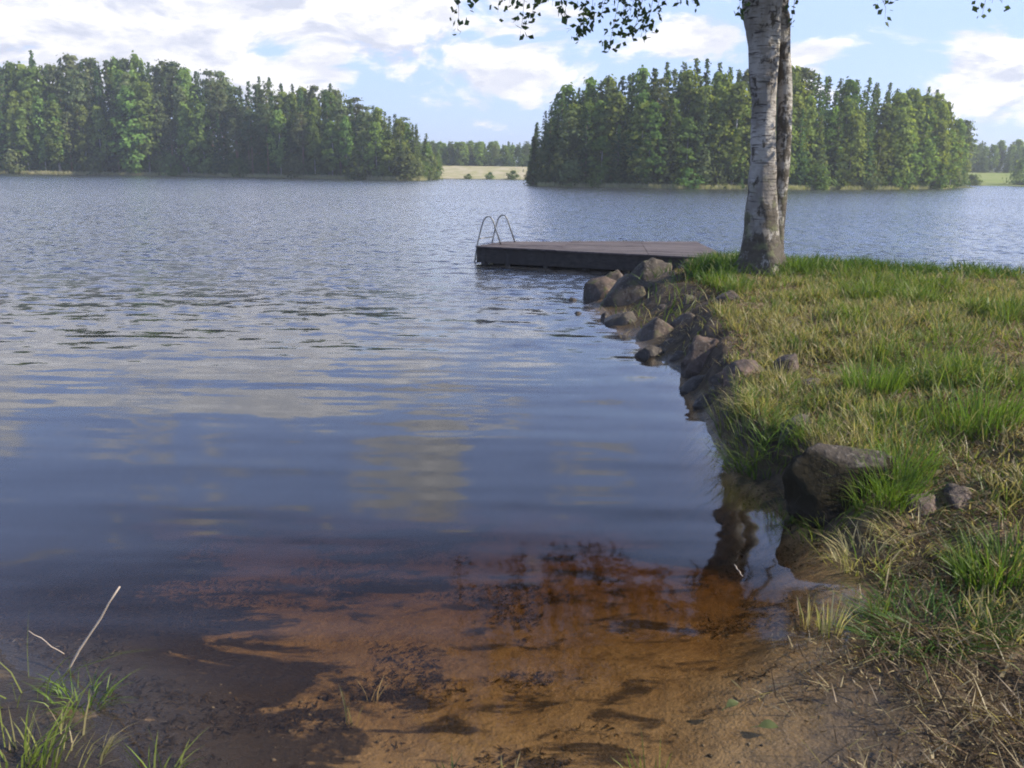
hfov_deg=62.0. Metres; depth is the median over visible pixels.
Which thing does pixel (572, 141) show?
pine tree
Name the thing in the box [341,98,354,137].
pine tree
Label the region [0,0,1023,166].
sky
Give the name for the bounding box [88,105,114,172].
birch tree
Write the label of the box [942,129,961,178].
birch tree
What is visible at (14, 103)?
birch tree
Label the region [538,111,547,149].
spruce tree
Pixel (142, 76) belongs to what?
spruce tree
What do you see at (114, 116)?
pine tree
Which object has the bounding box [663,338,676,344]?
rock
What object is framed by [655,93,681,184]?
spruce tree
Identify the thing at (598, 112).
birch tree
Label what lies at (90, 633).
reed stalk
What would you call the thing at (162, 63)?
pine tree
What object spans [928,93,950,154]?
birch tree
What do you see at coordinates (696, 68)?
spruce tree
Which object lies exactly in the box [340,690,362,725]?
grass tuft
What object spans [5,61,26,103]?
birch tree
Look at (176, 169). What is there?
willow shrub
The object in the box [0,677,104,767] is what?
grass tuft
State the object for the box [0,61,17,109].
birch tree
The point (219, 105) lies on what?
pine tree
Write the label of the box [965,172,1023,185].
field
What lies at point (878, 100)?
spruce tree
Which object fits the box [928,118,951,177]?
birch tree
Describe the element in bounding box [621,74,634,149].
spruce tree
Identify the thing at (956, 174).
birch tree
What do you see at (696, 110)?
birch tree
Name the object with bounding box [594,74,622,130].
birch tree
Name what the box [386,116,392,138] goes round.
spruce tree
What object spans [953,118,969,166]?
birch tree
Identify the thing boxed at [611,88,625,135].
spruce tree
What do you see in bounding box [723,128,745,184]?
birch tree
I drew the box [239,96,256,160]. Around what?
spruce tree
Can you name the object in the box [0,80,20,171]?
spruce tree
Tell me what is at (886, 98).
spruce tree
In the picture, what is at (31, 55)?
spruce tree
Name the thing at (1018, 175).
willow shrub
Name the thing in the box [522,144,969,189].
undergrowth
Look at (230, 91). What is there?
pine tree
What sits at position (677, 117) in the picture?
birch tree
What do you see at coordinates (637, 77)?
birch tree
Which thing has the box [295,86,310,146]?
birch tree
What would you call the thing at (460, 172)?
field
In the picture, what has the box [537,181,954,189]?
shore reeds
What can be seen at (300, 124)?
pine tree
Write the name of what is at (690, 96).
spruce tree
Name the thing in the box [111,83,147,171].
birch tree
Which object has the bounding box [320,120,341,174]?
birch tree
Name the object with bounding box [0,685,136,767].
grass tuft
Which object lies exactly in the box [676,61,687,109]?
spruce tree
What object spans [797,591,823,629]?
grass tuft
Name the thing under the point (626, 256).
jetty
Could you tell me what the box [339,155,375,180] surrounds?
willow shrub
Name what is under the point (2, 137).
spruce tree
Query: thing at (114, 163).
spruce tree
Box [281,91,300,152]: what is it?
birch tree
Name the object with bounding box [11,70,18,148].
spruce tree
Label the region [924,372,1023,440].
grass tuft
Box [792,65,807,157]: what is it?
birch tree
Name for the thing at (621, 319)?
rock
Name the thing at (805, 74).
pine tree
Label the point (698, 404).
rock
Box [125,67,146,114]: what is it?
birch tree
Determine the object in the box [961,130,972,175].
birch tree
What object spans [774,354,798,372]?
rock
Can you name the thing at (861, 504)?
grass tuft
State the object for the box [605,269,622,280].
rock
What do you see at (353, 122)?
spruce tree
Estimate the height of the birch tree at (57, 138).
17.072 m
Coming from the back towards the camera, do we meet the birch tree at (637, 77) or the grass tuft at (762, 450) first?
the birch tree at (637, 77)
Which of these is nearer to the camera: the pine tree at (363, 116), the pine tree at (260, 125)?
the pine tree at (363, 116)
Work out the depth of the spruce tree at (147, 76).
203.77 m
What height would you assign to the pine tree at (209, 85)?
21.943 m
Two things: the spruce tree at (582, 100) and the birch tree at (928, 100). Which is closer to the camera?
the spruce tree at (582, 100)
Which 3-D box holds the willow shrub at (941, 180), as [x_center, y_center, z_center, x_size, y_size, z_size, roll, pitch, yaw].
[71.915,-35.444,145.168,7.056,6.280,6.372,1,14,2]
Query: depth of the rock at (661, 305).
11.69 m
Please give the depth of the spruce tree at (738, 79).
123.61 m
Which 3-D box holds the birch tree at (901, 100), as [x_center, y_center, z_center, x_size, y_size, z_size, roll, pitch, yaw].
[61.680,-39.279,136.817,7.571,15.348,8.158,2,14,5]
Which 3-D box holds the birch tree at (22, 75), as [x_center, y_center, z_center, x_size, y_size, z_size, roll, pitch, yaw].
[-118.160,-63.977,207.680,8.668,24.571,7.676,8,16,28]
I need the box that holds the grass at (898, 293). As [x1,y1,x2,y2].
[600,246,1023,674]
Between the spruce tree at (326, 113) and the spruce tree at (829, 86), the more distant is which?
the spruce tree at (326, 113)
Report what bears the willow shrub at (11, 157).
on the ground at (518, 435)
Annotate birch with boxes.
[449,0,1010,275]
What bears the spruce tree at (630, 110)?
on the ground at (518, 435)
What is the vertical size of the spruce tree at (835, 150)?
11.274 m
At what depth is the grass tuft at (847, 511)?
4.86 m
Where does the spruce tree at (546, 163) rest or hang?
on the ground at (518, 435)
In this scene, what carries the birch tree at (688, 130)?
on the ground at (518, 435)
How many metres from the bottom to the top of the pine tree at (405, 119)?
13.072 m
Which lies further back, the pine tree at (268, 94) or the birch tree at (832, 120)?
the pine tree at (268, 94)
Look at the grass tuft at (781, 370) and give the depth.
7.02 m
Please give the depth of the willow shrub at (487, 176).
210.18 m
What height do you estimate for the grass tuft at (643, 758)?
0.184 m
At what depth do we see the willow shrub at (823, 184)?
122.89 m
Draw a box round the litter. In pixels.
[580,269,1023,767]
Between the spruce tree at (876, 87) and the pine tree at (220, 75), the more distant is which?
the pine tree at (220, 75)
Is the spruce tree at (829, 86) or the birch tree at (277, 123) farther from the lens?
the birch tree at (277, 123)
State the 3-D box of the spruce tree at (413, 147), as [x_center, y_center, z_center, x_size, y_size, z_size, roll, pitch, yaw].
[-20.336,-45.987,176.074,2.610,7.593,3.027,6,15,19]
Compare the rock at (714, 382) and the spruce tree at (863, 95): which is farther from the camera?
the spruce tree at (863, 95)
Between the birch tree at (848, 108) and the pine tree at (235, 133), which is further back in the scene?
the pine tree at (235, 133)
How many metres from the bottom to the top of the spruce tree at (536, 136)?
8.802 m
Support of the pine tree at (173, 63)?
on the ground at (518, 435)
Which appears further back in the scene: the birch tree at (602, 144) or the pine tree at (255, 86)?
the pine tree at (255, 86)
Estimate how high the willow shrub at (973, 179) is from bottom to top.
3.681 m
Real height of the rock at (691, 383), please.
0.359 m
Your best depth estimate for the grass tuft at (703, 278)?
12.03 m
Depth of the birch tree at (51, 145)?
199.44 m
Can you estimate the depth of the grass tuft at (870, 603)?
3.92 m
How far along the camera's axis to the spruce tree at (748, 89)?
121.12 m
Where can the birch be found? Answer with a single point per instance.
(767, 24)
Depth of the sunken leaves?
4.40 m
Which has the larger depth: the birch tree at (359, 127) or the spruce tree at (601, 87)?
the birch tree at (359, 127)
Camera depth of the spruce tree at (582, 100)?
126.39 m
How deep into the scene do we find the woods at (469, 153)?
279.71 m
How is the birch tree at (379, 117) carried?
on the ground at (518, 435)
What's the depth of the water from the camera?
29.58 m
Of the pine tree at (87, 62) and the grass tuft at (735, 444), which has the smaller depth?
the grass tuft at (735, 444)
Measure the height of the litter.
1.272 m
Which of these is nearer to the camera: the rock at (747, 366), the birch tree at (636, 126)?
the rock at (747, 366)
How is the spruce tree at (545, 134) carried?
on the ground at (518, 435)
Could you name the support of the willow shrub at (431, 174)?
on the ground at (518, 435)
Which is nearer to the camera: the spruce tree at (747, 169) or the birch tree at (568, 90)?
the spruce tree at (747, 169)
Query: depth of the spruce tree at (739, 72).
127.05 m
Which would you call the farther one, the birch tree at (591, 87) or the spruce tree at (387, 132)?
the spruce tree at (387, 132)
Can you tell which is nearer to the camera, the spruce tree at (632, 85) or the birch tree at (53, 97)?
the spruce tree at (632, 85)
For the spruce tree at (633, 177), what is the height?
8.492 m
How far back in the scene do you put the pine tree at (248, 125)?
190.25 m
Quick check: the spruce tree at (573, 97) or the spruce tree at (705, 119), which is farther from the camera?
the spruce tree at (573, 97)
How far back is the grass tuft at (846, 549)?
4.57 m
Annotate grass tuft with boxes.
[0,617,159,707]
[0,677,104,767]
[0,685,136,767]
[20,662,146,725]
[121,726,209,767]
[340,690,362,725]
[355,674,390,703]
[431,751,463,767]
[499,754,519,767]
[612,725,671,767]
[692,265,749,284]
[694,385,812,474]
[701,367,777,437]
[713,380,810,418]
[718,406,832,479]
[742,496,795,535]
[746,354,814,383]
[776,404,857,458]
[778,501,886,543]
[783,252,821,271]
[783,430,901,494]
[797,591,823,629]
[798,515,936,581]
[811,590,858,638]
[812,566,1023,681]
[822,439,933,513]
[826,351,924,397]
[846,486,994,567]
[847,441,951,517]
[852,415,972,486]
[866,592,891,620]
[902,312,1004,352]
[916,511,1023,598]
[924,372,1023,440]
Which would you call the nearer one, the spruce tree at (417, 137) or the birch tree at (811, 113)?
the birch tree at (811, 113)
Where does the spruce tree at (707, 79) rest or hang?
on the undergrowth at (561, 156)
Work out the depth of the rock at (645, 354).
9.56 m
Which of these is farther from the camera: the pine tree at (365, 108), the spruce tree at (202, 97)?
the spruce tree at (202, 97)
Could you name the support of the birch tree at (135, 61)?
on the ground at (518, 435)
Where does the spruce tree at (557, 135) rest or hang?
on the ground at (518, 435)
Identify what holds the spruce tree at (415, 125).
on the ground at (518, 435)
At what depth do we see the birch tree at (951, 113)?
150.19 m
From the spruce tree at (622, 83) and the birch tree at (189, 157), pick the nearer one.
the spruce tree at (622, 83)
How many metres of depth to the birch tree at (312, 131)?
180.51 m
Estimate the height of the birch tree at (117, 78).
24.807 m
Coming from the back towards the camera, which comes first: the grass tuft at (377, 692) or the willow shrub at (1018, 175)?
the willow shrub at (1018, 175)
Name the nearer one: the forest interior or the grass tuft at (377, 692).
the grass tuft at (377, 692)
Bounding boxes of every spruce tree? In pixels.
[0,76,9,112]
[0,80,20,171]
[0,97,14,170]
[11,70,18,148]
[28,50,37,77]
[33,83,62,168]
[38,65,44,83]
[43,66,53,164]
[59,76,79,170]
[75,61,94,147]
[83,80,99,168]
[89,61,104,139]
[91,69,116,172]
[97,65,104,109]
[99,60,116,172]
[101,88,126,172]
[137,63,160,143]
[145,62,158,120]
[145,69,160,170]
[159,77,178,159]
[189,71,209,170]
[195,71,206,130]
[198,88,213,169]
[217,89,235,159]
[237,85,245,159]
[239,81,254,157]
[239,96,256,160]
[249,89,266,174]
[254,76,264,150]
[262,95,283,173]
[275,99,298,172]
[290,84,294,122]
[292,89,307,159]
[296,99,309,167]
[319,96,339,175]
[328,83,341,144]
[336,97,345,171]
[344,99,357,172]
[347,121,356,173]
[368,112,380,156]
[382,123,391,176]
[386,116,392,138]
[390,114,397,142]
[394,136,406,176]
[408,124,419,158]
[411,143,419,178]
[412,124,421,153]
[414,129,424,158]
[523,136,538,184]
[525,122,540,180]
[526,127,540,179]
[526,132,538,181]
[531,105,555,173]
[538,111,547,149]
[538,123,548,182]
[539,118,556,182]
[542,110,564,178]
[552,92,568,150]
[570,92,575,150]
[570,107,598,183]
[575,90,590,152]
[577,88,580,105]
[590,80,604,111]
[592,90,602,136]
[596,75,612,134]
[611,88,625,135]
[612,76,627,129]
[613,123,640,183]
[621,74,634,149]
[622,101,633,164]
[630,73,636,115]
[633,70,647,133]
[644,68,658,135]
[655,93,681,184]
[661,62,671,101]
[661,70,673,151]
[669,68,677,101]
[674,73,684,129]
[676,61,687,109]
[677,86,697,166]
[689,89,712,184]
[693,58,702,96]
[696,76,703,124]
[703,58,711,85]
[714,62,722,76]
[727,67,733,83]
[736,69,742,81]
[736,74,741,129]
[738,107,751,183]
[740,85,751,175]
[788,109,813,185]
[803,69,828,146]
[808,90,831,175]
[811,115,829,182]
[813,73,825,125]
[817,77,829,155]
[821,76,833,129]
[827,111,851,186]
[828,91,839,167]
[832,78,843,137]
[851,79,861,98]
[851,107,878,186]
[859,77,872,124]
[859,90,868,156]
[861,89,877,159]
[866,82,882,132]
[874,88,881,120]
[875,92,889,154]
[882,82,892,104]
[955,149,970,186]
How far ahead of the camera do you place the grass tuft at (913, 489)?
4.86 m
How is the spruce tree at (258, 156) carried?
on the ground at (518, 435)
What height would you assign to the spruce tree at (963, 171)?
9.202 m
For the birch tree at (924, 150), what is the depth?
141.52 m
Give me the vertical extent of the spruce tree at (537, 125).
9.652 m
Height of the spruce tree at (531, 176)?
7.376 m
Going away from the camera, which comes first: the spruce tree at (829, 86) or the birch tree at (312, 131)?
the spruce tree at (829, 86)
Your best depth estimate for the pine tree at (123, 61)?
210.95 m
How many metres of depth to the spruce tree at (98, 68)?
212.50 m
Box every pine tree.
[0,67,9,110]
[38,63,62,108]
[44,70,67,109]
[56,53,80,103]
[59,69,88,170]
[59,111,76,170]
[69,63,93,111]
[73,57,107,111]
[100,108,122,171]
[111,72,132,123]
[116,56,130,81]
[141,65,170,148]
[144,92,168,153]
[154,59,169,96]
[154,64,180,154]
[162,61,181,123]
[162,118,177,171]
[170,85,188,168]
[196,81,221,146]
[198,69,215,145]
[204,71,234,156]
[204,83,230,157]
[218,86,245,150]
[222,104,246,158]
[225,117,244,157]
[227,97,242,143]
[238,106,252,173]
[238,109,262,173]
[245,83,264,137]
[251,103,273,174]
[255,81,276,126]
[289,112,312,172]
[302,85,320,116]
[318,89,330,124]
[327,99,348,176]
[331,89,346,105]
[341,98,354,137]
[345,97,362,134]
[352,111,372,149]
[357,105,372,135]
[399,117,411,144]
[554,110,583,150]
[646,77,670,132]
[740,69,749,103]
[794,66,817,127]
[961,120,978,160]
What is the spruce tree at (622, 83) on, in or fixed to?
on the ground at (518, 435)
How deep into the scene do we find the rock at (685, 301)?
11.32 m
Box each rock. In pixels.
[573,311,581,316]
[583,276,615,305]
[600,274,652,306]
[600,312,608,319]
[601,311,637,328]
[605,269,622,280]
[630,257,671,280]
[634,345,664,362]
[636,317,674,340]
[654,304,666,308]
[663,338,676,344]
[669,351,683,360]
[670,312,694,328]
[677,259,694,268]
[677,375,704,397]
[680,335,718,378]
[682,295,694,304]
[692,393,716,411]
[708,372,722,393]
[712,290,741,302]
[721,359,767,386]
[721,401,733,420]
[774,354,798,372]
[778,414,817,443]
[782,443,895,527]
[802,378,819,387]
[902,493,936,516]
[942,483,972,508]
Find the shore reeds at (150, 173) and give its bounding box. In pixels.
[0,170,427,180]
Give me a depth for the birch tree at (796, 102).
122.82 m
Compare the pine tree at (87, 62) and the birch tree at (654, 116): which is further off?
the pine tree at (87, 62)
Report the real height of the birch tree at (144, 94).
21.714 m
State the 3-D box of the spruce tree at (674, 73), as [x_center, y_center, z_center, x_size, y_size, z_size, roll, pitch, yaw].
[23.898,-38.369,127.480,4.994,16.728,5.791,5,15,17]
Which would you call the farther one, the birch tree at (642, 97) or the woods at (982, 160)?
the woods at (982, 160)
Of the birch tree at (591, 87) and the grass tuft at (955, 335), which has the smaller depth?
the grass tuft at (955, 335)
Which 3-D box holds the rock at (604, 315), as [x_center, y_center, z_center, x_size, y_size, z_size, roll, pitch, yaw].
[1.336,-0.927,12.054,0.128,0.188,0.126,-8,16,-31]
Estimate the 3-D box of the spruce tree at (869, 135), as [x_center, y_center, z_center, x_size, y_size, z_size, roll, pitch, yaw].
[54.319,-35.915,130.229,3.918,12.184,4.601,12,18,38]
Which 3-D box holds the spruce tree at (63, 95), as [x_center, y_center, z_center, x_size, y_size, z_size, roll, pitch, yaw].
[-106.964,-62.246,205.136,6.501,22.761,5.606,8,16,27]
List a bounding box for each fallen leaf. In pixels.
[722,699,738,710]
[751,719,777,727]
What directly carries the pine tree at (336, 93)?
on the ground at (518, 435)
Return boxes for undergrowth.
[1,142,444,179]
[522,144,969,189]
[675,268,1023,661]
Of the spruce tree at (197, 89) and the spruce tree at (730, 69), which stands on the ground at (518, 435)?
the spruce tree at (197, 89)
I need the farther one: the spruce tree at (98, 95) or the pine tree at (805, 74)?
the spruce tree at (98, 95)
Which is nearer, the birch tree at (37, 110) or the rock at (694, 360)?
the rock at (694, 360)
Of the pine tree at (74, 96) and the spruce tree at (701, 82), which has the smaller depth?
the spruce tree at (701, 82)
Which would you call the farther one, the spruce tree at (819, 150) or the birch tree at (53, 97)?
the birch tree at (53, 97)
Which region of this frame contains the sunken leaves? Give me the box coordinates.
[0,486,836,767]
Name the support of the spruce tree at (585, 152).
on the ground at (518, 435)
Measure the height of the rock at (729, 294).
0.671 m
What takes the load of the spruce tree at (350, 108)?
on the ground at (518, 435)
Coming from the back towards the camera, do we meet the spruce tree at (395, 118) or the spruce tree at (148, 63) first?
the spruce tree at (148, 63)
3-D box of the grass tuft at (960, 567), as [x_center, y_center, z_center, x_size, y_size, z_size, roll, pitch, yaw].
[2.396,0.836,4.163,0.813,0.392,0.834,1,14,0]
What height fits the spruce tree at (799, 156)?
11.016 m
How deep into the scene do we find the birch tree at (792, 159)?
120.06 m
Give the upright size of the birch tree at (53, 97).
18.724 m
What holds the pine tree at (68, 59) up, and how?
on the ground at (518, 435)
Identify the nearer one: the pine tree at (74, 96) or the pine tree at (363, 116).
the pine tree at (363, 116)
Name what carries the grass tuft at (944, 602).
on the ground at (518, 435)
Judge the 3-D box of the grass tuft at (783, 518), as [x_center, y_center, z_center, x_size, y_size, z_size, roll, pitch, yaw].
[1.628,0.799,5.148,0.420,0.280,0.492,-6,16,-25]
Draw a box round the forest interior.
[84,129,411,153]
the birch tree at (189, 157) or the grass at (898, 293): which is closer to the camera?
the grass at (898, 293)
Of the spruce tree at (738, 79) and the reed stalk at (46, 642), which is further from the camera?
the spruce tree at (738, 79)
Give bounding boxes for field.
[440,166,527,179]
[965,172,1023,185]
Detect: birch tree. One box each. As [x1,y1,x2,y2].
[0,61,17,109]
[2,109,24,159]
[4,90,28,148]
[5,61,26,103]
[9,68,35,128]
[13,107,37,170]
[14,88,42,168]
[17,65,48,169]
[30,95,50,169]
[40,100,73,170]
[45,93,65,158]
[48,100,68,170]
[71,105,96,171]
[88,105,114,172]
[100,56,125,129]
[103,85,156,173]
[108,69,129,113]
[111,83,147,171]
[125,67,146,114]
[127,80,166,171]
[128,50,154,98]
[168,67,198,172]
[175,102,193,172]
[183,120,211,172]
[184,99,199,155]
[184,99,219,173]
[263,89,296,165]
[266,109,290,174]
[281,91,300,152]
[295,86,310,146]
[304,96,323,172]
[306,121,324,173]
[316,89,346,148]
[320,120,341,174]
[335,114,355,166]
[351,129,371,174]
[352,110,371,137]
[363,121,388,176]
[370,107,387,151]
[376,140,397,176]
[389,117,412,173]
[395,123,417,150]
[420,144,434,171]
[434,153,442,167]
[543,82,577,137]
[555,103,585,155]
[573,99,599,156]
[577,76,600,131]
[581,100,615,165]
[586,136,615,182]
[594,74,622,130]
[598,91,632,162]
[620,100,663,184]
[622,90,663,166]
[626,100,672,184]
[627,65,650,107]
[658,98,684,170]
[665,66,708,134]
[670,116,702,172]
[683,85,723,158]
[699,70,741,151]
[703,111,735,184]
[714,81,751,185]
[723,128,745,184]
[727,105,750,179]
[775,98,798,176]
[790,93,810,168]
[791,93,823,172]
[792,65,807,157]
[821,106,842,169]
[827,76,868,146]
[834,97,861,170]
[837,111,867,185]
[851,109,869,164]
[870,128,894,184]
[871,102,900,172]
[874,89,919,179]
[875,107,914,185]
[898,131,926,183]
[906,85,931,170]
[915,106,940,174]
[915,138,939,186]
[919,94,940,159]
[926,99,952,174]
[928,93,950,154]
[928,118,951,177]
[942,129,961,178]
[944,100,957,164]
[946,127,963,185]
[950,136,962,184]
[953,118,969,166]
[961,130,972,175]
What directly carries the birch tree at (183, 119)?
on the ground at (518, 435)
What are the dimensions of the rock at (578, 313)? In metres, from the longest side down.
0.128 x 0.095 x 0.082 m
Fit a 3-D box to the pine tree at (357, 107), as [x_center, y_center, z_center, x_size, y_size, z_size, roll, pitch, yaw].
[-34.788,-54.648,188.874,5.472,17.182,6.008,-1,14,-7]
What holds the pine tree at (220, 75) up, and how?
on the ground at (518, 435)
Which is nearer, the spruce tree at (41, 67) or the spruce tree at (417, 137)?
the spruce tree at (417, 137)
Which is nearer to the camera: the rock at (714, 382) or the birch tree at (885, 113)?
the rock at (714, 382)
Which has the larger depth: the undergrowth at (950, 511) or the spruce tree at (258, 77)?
the spruce tree at (258, 77)
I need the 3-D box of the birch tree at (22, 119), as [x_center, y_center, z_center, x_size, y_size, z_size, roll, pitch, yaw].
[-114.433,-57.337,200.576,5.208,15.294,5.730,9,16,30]
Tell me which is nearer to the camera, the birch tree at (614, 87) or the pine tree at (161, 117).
the birch tree at (614, 87)
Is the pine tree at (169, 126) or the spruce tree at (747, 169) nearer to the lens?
the spruce tree at (747, 169)
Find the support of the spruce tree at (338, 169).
on the ground at (518, 435)
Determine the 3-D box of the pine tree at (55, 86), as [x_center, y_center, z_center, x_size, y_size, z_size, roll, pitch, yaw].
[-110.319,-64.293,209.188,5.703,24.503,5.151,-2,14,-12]
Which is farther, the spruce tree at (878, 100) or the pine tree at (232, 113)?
the pine tree at (232, 113)
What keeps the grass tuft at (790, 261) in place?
on the ground at (518, 435)
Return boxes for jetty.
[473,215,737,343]
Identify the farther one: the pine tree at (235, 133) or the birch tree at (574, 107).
the pine tree at (235, 133)
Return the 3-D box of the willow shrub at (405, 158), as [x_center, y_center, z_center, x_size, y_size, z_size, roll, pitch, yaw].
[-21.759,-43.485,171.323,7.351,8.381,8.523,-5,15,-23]
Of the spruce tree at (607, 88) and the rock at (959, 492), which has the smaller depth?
the rock at (959, 492)
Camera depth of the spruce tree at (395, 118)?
183.71 m
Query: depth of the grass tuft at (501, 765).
2.97 m
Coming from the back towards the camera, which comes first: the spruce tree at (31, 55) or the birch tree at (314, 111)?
the spruce tree at (31, 55)
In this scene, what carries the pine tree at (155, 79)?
on the ground at (518, 435)
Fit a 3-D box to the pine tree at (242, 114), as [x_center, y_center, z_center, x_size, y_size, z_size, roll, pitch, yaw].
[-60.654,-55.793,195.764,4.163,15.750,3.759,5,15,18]
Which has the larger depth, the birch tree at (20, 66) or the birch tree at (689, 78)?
the birch tree at (20, 66)
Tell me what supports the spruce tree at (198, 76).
on the ground at (518, 435)
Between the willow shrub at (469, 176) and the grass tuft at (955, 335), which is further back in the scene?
the willow shrub at (469, 176)
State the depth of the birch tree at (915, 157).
137.17 m
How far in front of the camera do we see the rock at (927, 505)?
4.78 m
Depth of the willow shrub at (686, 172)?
115.90 m
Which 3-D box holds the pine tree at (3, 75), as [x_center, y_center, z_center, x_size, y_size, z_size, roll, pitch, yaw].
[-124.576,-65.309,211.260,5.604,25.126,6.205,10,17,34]
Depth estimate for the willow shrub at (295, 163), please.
182.73 m
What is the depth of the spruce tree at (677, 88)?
121.75 m
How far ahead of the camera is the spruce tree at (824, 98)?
128.81 m
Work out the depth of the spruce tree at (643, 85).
124.17 m
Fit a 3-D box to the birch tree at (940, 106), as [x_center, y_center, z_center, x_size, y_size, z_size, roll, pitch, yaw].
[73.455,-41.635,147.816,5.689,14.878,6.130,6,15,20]
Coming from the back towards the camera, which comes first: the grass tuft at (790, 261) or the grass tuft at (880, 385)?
the grass tuft at (790, 261)
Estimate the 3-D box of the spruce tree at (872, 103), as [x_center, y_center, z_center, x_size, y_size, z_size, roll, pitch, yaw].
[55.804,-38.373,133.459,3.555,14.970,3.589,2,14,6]
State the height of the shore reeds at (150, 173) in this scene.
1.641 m
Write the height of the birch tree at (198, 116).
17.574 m
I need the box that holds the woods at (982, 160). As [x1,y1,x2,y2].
[965,139,1023,172]
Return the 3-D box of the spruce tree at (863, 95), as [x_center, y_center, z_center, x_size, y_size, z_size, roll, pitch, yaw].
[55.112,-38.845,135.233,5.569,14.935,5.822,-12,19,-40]
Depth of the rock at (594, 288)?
13.94 m
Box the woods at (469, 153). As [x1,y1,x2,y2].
[411,140,531,166]
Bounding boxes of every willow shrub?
[0,146,26,174]
[156,150,187,175]
[227,155,252,176]
[284,153,309,177]
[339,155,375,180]
[386,146,420,180]
[421,153,442,179]
[463,173,472,178]
[485,172,494,178]
[504,170,521,179]
[549,156,584,186]
[582,165,611,186]
[672,167,704,188]
[800,160,836,189]
[858,169,881,188]
[920,157,956,189]
[966,172,983,184]
[1002,154,1023,184]
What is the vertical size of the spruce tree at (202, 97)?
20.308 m
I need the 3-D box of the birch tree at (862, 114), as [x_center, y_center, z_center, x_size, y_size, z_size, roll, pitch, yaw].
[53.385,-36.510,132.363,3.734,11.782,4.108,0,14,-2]
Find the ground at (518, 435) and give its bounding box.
[0,163,1023,767]
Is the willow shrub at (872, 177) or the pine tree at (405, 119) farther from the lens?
the pine tree at (405, 119)
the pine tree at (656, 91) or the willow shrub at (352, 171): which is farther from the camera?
the willow shrub at (352, 171)
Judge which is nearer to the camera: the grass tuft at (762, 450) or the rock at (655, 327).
the grass tuft at (762, 450)
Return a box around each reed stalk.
[29,631,63,653]
[64,586,119,673]
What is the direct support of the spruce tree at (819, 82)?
on the ground at (518, 435)
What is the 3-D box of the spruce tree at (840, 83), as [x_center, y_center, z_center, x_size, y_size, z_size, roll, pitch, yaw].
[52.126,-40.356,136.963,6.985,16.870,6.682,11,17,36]
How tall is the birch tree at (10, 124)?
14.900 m
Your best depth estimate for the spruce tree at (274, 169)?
191.35 m
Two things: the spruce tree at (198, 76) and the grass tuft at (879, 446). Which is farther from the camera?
the spruce tree at (198, 76)
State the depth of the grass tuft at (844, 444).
5.40 m
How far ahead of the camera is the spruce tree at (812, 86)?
126.91 m
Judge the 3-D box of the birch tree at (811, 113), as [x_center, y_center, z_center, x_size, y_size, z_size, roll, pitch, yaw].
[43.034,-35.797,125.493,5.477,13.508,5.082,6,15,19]
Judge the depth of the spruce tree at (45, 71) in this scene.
206.50 m
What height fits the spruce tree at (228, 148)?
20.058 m
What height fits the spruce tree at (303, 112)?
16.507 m
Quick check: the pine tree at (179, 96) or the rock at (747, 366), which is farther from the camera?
the pine tree at (179, 96)
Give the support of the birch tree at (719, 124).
on the ground at (518, 435)
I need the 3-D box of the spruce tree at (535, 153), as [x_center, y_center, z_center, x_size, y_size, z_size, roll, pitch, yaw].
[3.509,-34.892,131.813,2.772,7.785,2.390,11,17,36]
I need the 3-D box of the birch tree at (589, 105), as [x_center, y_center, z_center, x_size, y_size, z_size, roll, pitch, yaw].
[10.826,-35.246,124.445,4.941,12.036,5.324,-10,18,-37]
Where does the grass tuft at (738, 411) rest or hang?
on the ground at (518, 435)
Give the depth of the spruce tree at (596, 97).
126.76 m
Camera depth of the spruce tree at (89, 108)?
204.41 m
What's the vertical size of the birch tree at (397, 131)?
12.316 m
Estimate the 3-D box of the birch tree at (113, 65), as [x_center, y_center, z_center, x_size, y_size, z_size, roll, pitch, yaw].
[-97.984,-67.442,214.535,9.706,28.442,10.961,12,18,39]
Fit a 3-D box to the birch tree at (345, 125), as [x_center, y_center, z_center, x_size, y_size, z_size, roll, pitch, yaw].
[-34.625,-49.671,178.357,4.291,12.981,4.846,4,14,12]
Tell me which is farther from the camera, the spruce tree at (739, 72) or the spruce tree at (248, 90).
the spruce tree at (248, 90)
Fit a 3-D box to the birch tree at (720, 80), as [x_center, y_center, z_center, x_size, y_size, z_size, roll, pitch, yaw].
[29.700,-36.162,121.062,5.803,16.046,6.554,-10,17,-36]
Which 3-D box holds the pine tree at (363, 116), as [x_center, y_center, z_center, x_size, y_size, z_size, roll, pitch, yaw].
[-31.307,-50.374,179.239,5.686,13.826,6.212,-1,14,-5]
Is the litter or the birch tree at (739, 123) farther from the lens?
the birch tree at (739, 123)
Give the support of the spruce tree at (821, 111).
on the ground at (518, 435)
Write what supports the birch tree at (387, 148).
on the ground at (518, 435)
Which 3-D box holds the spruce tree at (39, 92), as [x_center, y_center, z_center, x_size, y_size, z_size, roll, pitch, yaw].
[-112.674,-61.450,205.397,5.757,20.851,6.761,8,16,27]
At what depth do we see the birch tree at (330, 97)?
184.30 m

